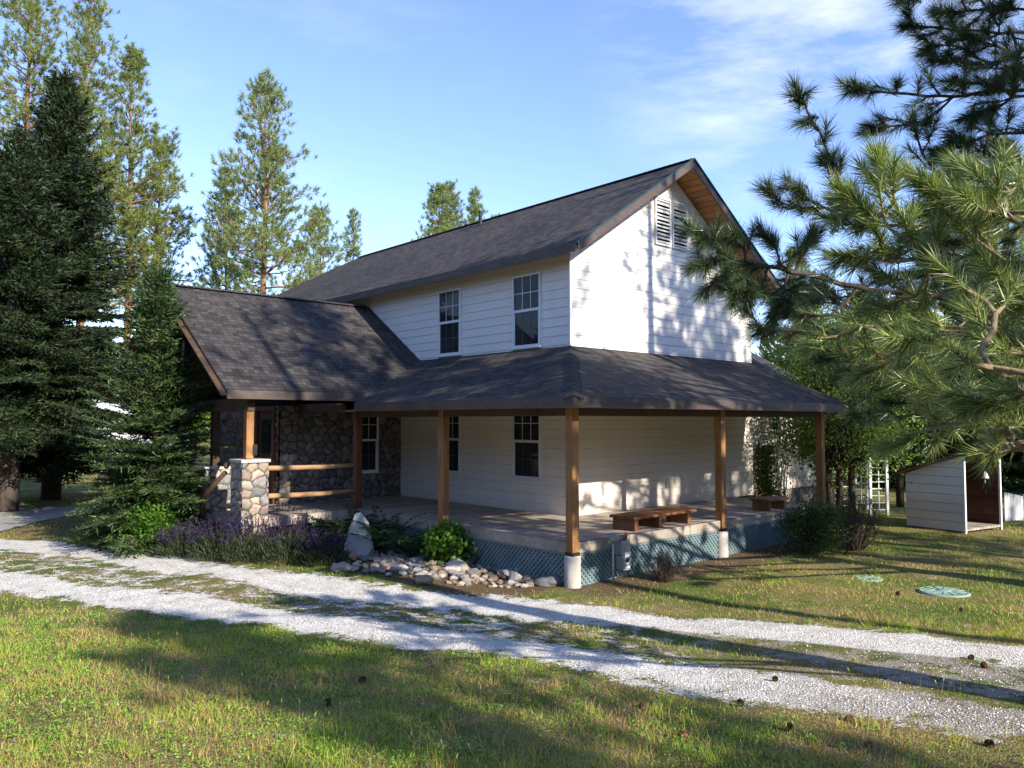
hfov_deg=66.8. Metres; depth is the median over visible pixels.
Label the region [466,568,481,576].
rock
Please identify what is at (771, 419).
window
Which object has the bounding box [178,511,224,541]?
lavender bush
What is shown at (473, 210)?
pine tree
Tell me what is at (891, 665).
gravel driveway
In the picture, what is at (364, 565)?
rock
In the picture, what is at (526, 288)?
window
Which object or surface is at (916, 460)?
conifer tree
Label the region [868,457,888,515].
trellis
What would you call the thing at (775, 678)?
pine cone
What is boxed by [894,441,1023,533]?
shed
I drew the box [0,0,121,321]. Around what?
pine tree
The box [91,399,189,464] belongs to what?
outbuilding
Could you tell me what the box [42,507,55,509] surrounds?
rock
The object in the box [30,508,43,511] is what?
rock
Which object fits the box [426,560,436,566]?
rock
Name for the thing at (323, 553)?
lavender bush
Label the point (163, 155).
pine tree
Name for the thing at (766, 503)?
bench
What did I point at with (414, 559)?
rock
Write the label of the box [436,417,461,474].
window
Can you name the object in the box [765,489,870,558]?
round shrub
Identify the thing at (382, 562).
rock
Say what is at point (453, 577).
rock
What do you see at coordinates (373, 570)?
rock
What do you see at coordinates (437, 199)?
pine tree
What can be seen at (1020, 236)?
pine tree
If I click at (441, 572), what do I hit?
rock
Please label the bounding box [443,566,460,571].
rock
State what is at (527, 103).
sky
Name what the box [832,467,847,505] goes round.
trellis
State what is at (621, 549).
gas meter
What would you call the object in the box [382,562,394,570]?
rock
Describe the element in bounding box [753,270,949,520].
deciduous tree
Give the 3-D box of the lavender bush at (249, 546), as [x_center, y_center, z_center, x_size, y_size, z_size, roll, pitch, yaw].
[-4.543,2.700,13.781,1.282,0.850,1.339,0,-3,0]
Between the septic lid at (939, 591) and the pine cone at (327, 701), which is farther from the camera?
the septic lid at (939, 591)
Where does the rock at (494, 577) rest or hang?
on the ground at (710, 570)
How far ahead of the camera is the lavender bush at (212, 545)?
13.81 m
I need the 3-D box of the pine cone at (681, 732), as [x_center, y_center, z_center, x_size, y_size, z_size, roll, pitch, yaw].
[1.125,2.303,5.098,0.067,0.069,0.069,17,20,40]
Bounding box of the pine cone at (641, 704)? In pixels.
[639,701,646,708]
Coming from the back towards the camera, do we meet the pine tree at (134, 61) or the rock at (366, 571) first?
the pine tree at (134, 61)
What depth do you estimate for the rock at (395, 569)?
12.58 m
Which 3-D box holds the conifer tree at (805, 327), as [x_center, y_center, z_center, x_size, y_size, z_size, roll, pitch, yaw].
[14.405,-0.176,38.091,5.568,9.894,4.892,0,-3,0]
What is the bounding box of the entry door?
[258,411,271,502]
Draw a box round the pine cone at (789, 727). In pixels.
[785,722,793,731]
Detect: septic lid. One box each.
[852,574,883,581]
[918,586,970,597]
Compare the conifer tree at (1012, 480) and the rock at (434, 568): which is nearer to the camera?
the rock at (434, 568)
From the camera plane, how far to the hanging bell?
17.76 m
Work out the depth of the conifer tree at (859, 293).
33.93 m
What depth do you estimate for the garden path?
20.07 m
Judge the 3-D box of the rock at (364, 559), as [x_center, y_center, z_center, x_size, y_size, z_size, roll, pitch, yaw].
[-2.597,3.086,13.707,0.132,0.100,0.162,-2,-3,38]
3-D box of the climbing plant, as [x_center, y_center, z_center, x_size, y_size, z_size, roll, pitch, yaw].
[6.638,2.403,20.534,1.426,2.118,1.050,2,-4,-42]
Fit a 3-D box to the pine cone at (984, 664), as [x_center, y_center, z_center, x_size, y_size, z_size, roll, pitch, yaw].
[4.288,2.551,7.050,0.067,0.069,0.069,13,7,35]
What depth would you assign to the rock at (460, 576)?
12.12 m
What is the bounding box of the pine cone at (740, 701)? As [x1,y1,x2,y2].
[737,698,744,706]
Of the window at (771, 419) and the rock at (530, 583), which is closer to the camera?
the rock at (530, 583)
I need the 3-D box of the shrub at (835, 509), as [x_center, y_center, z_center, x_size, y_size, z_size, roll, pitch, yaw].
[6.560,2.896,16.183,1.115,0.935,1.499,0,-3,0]
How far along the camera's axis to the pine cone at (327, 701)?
5.79 m
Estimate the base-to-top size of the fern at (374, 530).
0.835 m
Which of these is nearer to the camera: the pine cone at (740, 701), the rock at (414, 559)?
the pine cone at (740, 701)
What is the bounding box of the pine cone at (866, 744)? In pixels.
[864,741,872,748]
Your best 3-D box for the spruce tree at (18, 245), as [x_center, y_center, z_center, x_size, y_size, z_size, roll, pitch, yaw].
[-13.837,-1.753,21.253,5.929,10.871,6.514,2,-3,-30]
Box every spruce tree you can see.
[0,68,180,500]
[0,126,121,511]
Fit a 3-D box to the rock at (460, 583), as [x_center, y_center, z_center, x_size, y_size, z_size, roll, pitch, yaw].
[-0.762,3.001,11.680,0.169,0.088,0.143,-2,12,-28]
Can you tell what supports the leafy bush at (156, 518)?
on the ground at (710, 570)
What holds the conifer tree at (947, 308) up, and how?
on the ground at (710, 570)
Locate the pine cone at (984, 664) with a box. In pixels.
[980,661,988,667]
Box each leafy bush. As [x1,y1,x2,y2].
[116,497,183,553]
[416,518,487,565]
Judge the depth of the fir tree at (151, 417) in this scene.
15.22 m
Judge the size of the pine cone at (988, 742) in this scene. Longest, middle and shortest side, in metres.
0.065 x 0.064 x 0.063 m
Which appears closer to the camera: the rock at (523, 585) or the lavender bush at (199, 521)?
the rock at (523, 585)
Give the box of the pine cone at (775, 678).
[772,676,778,681]
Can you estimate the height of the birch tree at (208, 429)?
6.475 m
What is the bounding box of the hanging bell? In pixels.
[981,472,988,482]
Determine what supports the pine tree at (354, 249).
on the ground at (710, 570)
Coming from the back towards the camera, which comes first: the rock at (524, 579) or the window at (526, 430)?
the window at (526, 430)
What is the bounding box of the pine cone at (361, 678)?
[358,676,365,683]
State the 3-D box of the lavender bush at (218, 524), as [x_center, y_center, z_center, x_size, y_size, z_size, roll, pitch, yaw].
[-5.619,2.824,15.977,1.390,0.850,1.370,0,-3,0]
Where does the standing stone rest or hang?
on the ground at (710, 570)
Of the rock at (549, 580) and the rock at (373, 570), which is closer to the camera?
the rock at (549, 580)
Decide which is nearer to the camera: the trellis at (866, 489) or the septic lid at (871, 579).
the septic lid at (871, 579)
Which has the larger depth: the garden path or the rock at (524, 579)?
the garden path
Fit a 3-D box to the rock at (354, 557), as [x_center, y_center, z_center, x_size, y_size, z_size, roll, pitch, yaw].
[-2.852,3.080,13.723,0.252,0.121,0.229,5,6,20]
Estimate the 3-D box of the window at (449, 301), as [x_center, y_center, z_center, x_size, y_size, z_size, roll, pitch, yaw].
[-1.425,-1.392,17.706,0.095,1.530,0.870,2,-4,-42]
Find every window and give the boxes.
[362,417,379,473]
[436,287,461,357]
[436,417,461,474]
[510,271,541,349]
[510,416,541,481]
[770,417,780,431]
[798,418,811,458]
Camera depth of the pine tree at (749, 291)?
8.73 m
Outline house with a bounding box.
[104,158,850,588]
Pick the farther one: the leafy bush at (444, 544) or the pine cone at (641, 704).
the leafy bush at (444, 544)
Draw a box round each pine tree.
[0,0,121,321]
[7,0,165,325]
[88,41,184,341]
[106,124,215,306]
[183,65,342,294]
[187,166,274,293]
[276,200,348,292]
[341,208,365,262]
[409,180,463,240]
[436,178,466,228]
[461,184,488,225]
[666,0,1023,445]
[753,246,835,371]
[782,126,1023,487]
[903,222,970,417]
[951,135,1023,325]
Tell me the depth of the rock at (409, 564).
12.92 m
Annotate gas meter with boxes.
[608,532,630,582]
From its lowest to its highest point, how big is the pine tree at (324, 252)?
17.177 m
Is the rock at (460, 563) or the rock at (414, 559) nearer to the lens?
the rock at (460, 563)
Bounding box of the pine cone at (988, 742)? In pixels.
[984,739,994,746]
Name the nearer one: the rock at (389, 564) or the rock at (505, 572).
the rock at (505, 572)
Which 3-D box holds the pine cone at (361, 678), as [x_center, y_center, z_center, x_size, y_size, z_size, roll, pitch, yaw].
[-1.263,2.493,6.548,0.070,0.072,0.072,-5,11,15]
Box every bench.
[609,507,696,531]
[750,496,788,511]
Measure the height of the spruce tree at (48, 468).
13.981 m
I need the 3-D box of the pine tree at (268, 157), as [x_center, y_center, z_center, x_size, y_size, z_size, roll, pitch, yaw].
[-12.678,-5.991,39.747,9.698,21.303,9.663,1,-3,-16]
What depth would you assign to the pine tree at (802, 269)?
50.21 m
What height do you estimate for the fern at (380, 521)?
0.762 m
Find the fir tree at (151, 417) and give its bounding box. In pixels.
[57,266,232,558]
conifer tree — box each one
[778,282,832,379]
[828,282,936,480]
[845,286,976,487]
[915,268,1022,461]
[934,251,1023,495]
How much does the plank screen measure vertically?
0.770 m
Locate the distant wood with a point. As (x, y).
(767, 348)
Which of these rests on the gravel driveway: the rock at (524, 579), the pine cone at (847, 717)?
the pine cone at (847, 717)
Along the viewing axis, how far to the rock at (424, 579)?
11.62 m
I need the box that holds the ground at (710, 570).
[0,438,1023,767]
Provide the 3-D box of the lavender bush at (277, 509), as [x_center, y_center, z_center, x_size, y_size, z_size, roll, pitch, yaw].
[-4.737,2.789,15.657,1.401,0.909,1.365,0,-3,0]
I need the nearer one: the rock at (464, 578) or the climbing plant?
the rock at (464, 578)
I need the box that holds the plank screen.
[1004,492,1023,520]
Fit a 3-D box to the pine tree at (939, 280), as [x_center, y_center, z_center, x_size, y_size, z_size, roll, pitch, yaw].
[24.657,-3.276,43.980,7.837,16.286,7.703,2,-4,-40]
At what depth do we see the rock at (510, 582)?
11.74 m
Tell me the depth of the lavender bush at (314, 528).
15.12 m
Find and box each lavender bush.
[150,518,215,558]
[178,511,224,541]
[183,512,256,562]
[211,506,230,537]
[218,513,290,562]
[253,515,323,564]
[272,500,301,513]
[288,507,339,545]
[293,528,351,566]
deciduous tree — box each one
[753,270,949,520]
[774,329,873,501]
[800,298,977,506]
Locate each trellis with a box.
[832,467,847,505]
[855,456,868,509]
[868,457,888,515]
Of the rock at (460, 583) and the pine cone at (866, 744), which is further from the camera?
the rock at (460, 583)
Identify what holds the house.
on the ground at (710, 570)
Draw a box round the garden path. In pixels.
[0,506,108,530]
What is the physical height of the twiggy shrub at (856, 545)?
1.376 m
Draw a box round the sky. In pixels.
[0,0,1023,362]
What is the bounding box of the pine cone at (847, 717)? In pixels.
[844,714,853,721]
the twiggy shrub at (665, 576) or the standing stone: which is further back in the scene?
the standing stone
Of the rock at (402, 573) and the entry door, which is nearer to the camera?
the rock at (402, 573)
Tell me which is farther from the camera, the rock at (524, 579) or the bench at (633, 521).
the bench at (633, 521)
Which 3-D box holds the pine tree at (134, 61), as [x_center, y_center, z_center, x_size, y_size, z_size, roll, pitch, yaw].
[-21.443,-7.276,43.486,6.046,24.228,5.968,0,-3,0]
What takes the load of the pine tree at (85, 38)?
on the ground at (710, 570)
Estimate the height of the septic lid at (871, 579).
0.112 m
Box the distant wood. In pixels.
[98,311,1022,441]
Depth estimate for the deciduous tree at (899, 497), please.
22.28 m
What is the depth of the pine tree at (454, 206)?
61.24 m
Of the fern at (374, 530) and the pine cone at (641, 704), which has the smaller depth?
the pine cone at (641, 704)
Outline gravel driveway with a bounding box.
[0,537,1023,757]
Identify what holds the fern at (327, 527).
on the ground at (710, 570)
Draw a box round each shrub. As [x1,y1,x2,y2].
[644,545,683,582]
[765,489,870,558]
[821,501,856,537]
[830,479,884,550]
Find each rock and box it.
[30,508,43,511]
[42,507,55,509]
[331,562,349,572]
[348,554,357,561]
[359,563,368,567]
[360,556,368,561]
[362,568,369,573]
[369,567,377,572]
[372,556,380,561]
[378,566,387,570]
[379,560,386,565]
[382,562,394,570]
[390,565,403,572]
[398,570,406,575]
[404,562,413,567]
[406,568,414,573]
[410,557,419,561]
[413,567,422,572]
[414,575,434,584]
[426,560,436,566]
[428,565,440,571]
[435,570,448,576]
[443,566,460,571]
[446,558,468,571]
[450,575,457,579]
[456,581,464,585]
[458,573,468,578]
[461,577,471,580]
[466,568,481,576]
[488,575,497,580]
[501,569,512,576]
[505,580,514,585]
[509,571,521,579]
[519,584,527,587]
[520,577,530,582]
[526,581,533,586]
[533,575,563,586]
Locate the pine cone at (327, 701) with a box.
[323,697,331,706]
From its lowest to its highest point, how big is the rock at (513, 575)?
0.156 m
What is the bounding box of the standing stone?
[344,513,373,555]
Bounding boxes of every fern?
[297,514,375,540]
[314,504,391,539]
[322,510,411,540]
[325,505,437,553]
[356,529,431,557]
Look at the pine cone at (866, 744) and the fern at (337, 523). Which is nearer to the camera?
the pine cone at (866, 744)
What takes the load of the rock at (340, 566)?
on the ground at (710, 570)
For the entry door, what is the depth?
17.36 m
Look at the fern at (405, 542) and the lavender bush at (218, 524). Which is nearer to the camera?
the fern at (405, 542)
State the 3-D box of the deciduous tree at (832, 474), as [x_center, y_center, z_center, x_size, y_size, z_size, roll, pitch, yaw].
[8.789,0.919,21.582,2.983,5.289,3.019,0,-3,0]
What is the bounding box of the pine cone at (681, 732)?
[678,729,688,739]
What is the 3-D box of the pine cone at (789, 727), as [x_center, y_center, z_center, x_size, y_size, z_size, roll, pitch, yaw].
[1.865,2.304,5.223,0.061,0.061,0.059,18,-6,33]
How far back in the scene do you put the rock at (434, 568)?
12.66 m
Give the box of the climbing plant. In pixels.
[753,435,781,497]
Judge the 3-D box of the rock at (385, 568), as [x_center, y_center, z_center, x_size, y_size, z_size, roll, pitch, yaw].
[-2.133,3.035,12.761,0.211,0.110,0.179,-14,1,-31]
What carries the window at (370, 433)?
in the house
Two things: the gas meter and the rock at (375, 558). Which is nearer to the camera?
the gas meter
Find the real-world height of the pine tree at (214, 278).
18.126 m
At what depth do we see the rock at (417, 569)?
12.57 m
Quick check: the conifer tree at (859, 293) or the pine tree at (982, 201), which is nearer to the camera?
the pine tree at (982, 201)
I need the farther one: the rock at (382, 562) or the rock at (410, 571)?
the rock at (382, 562)

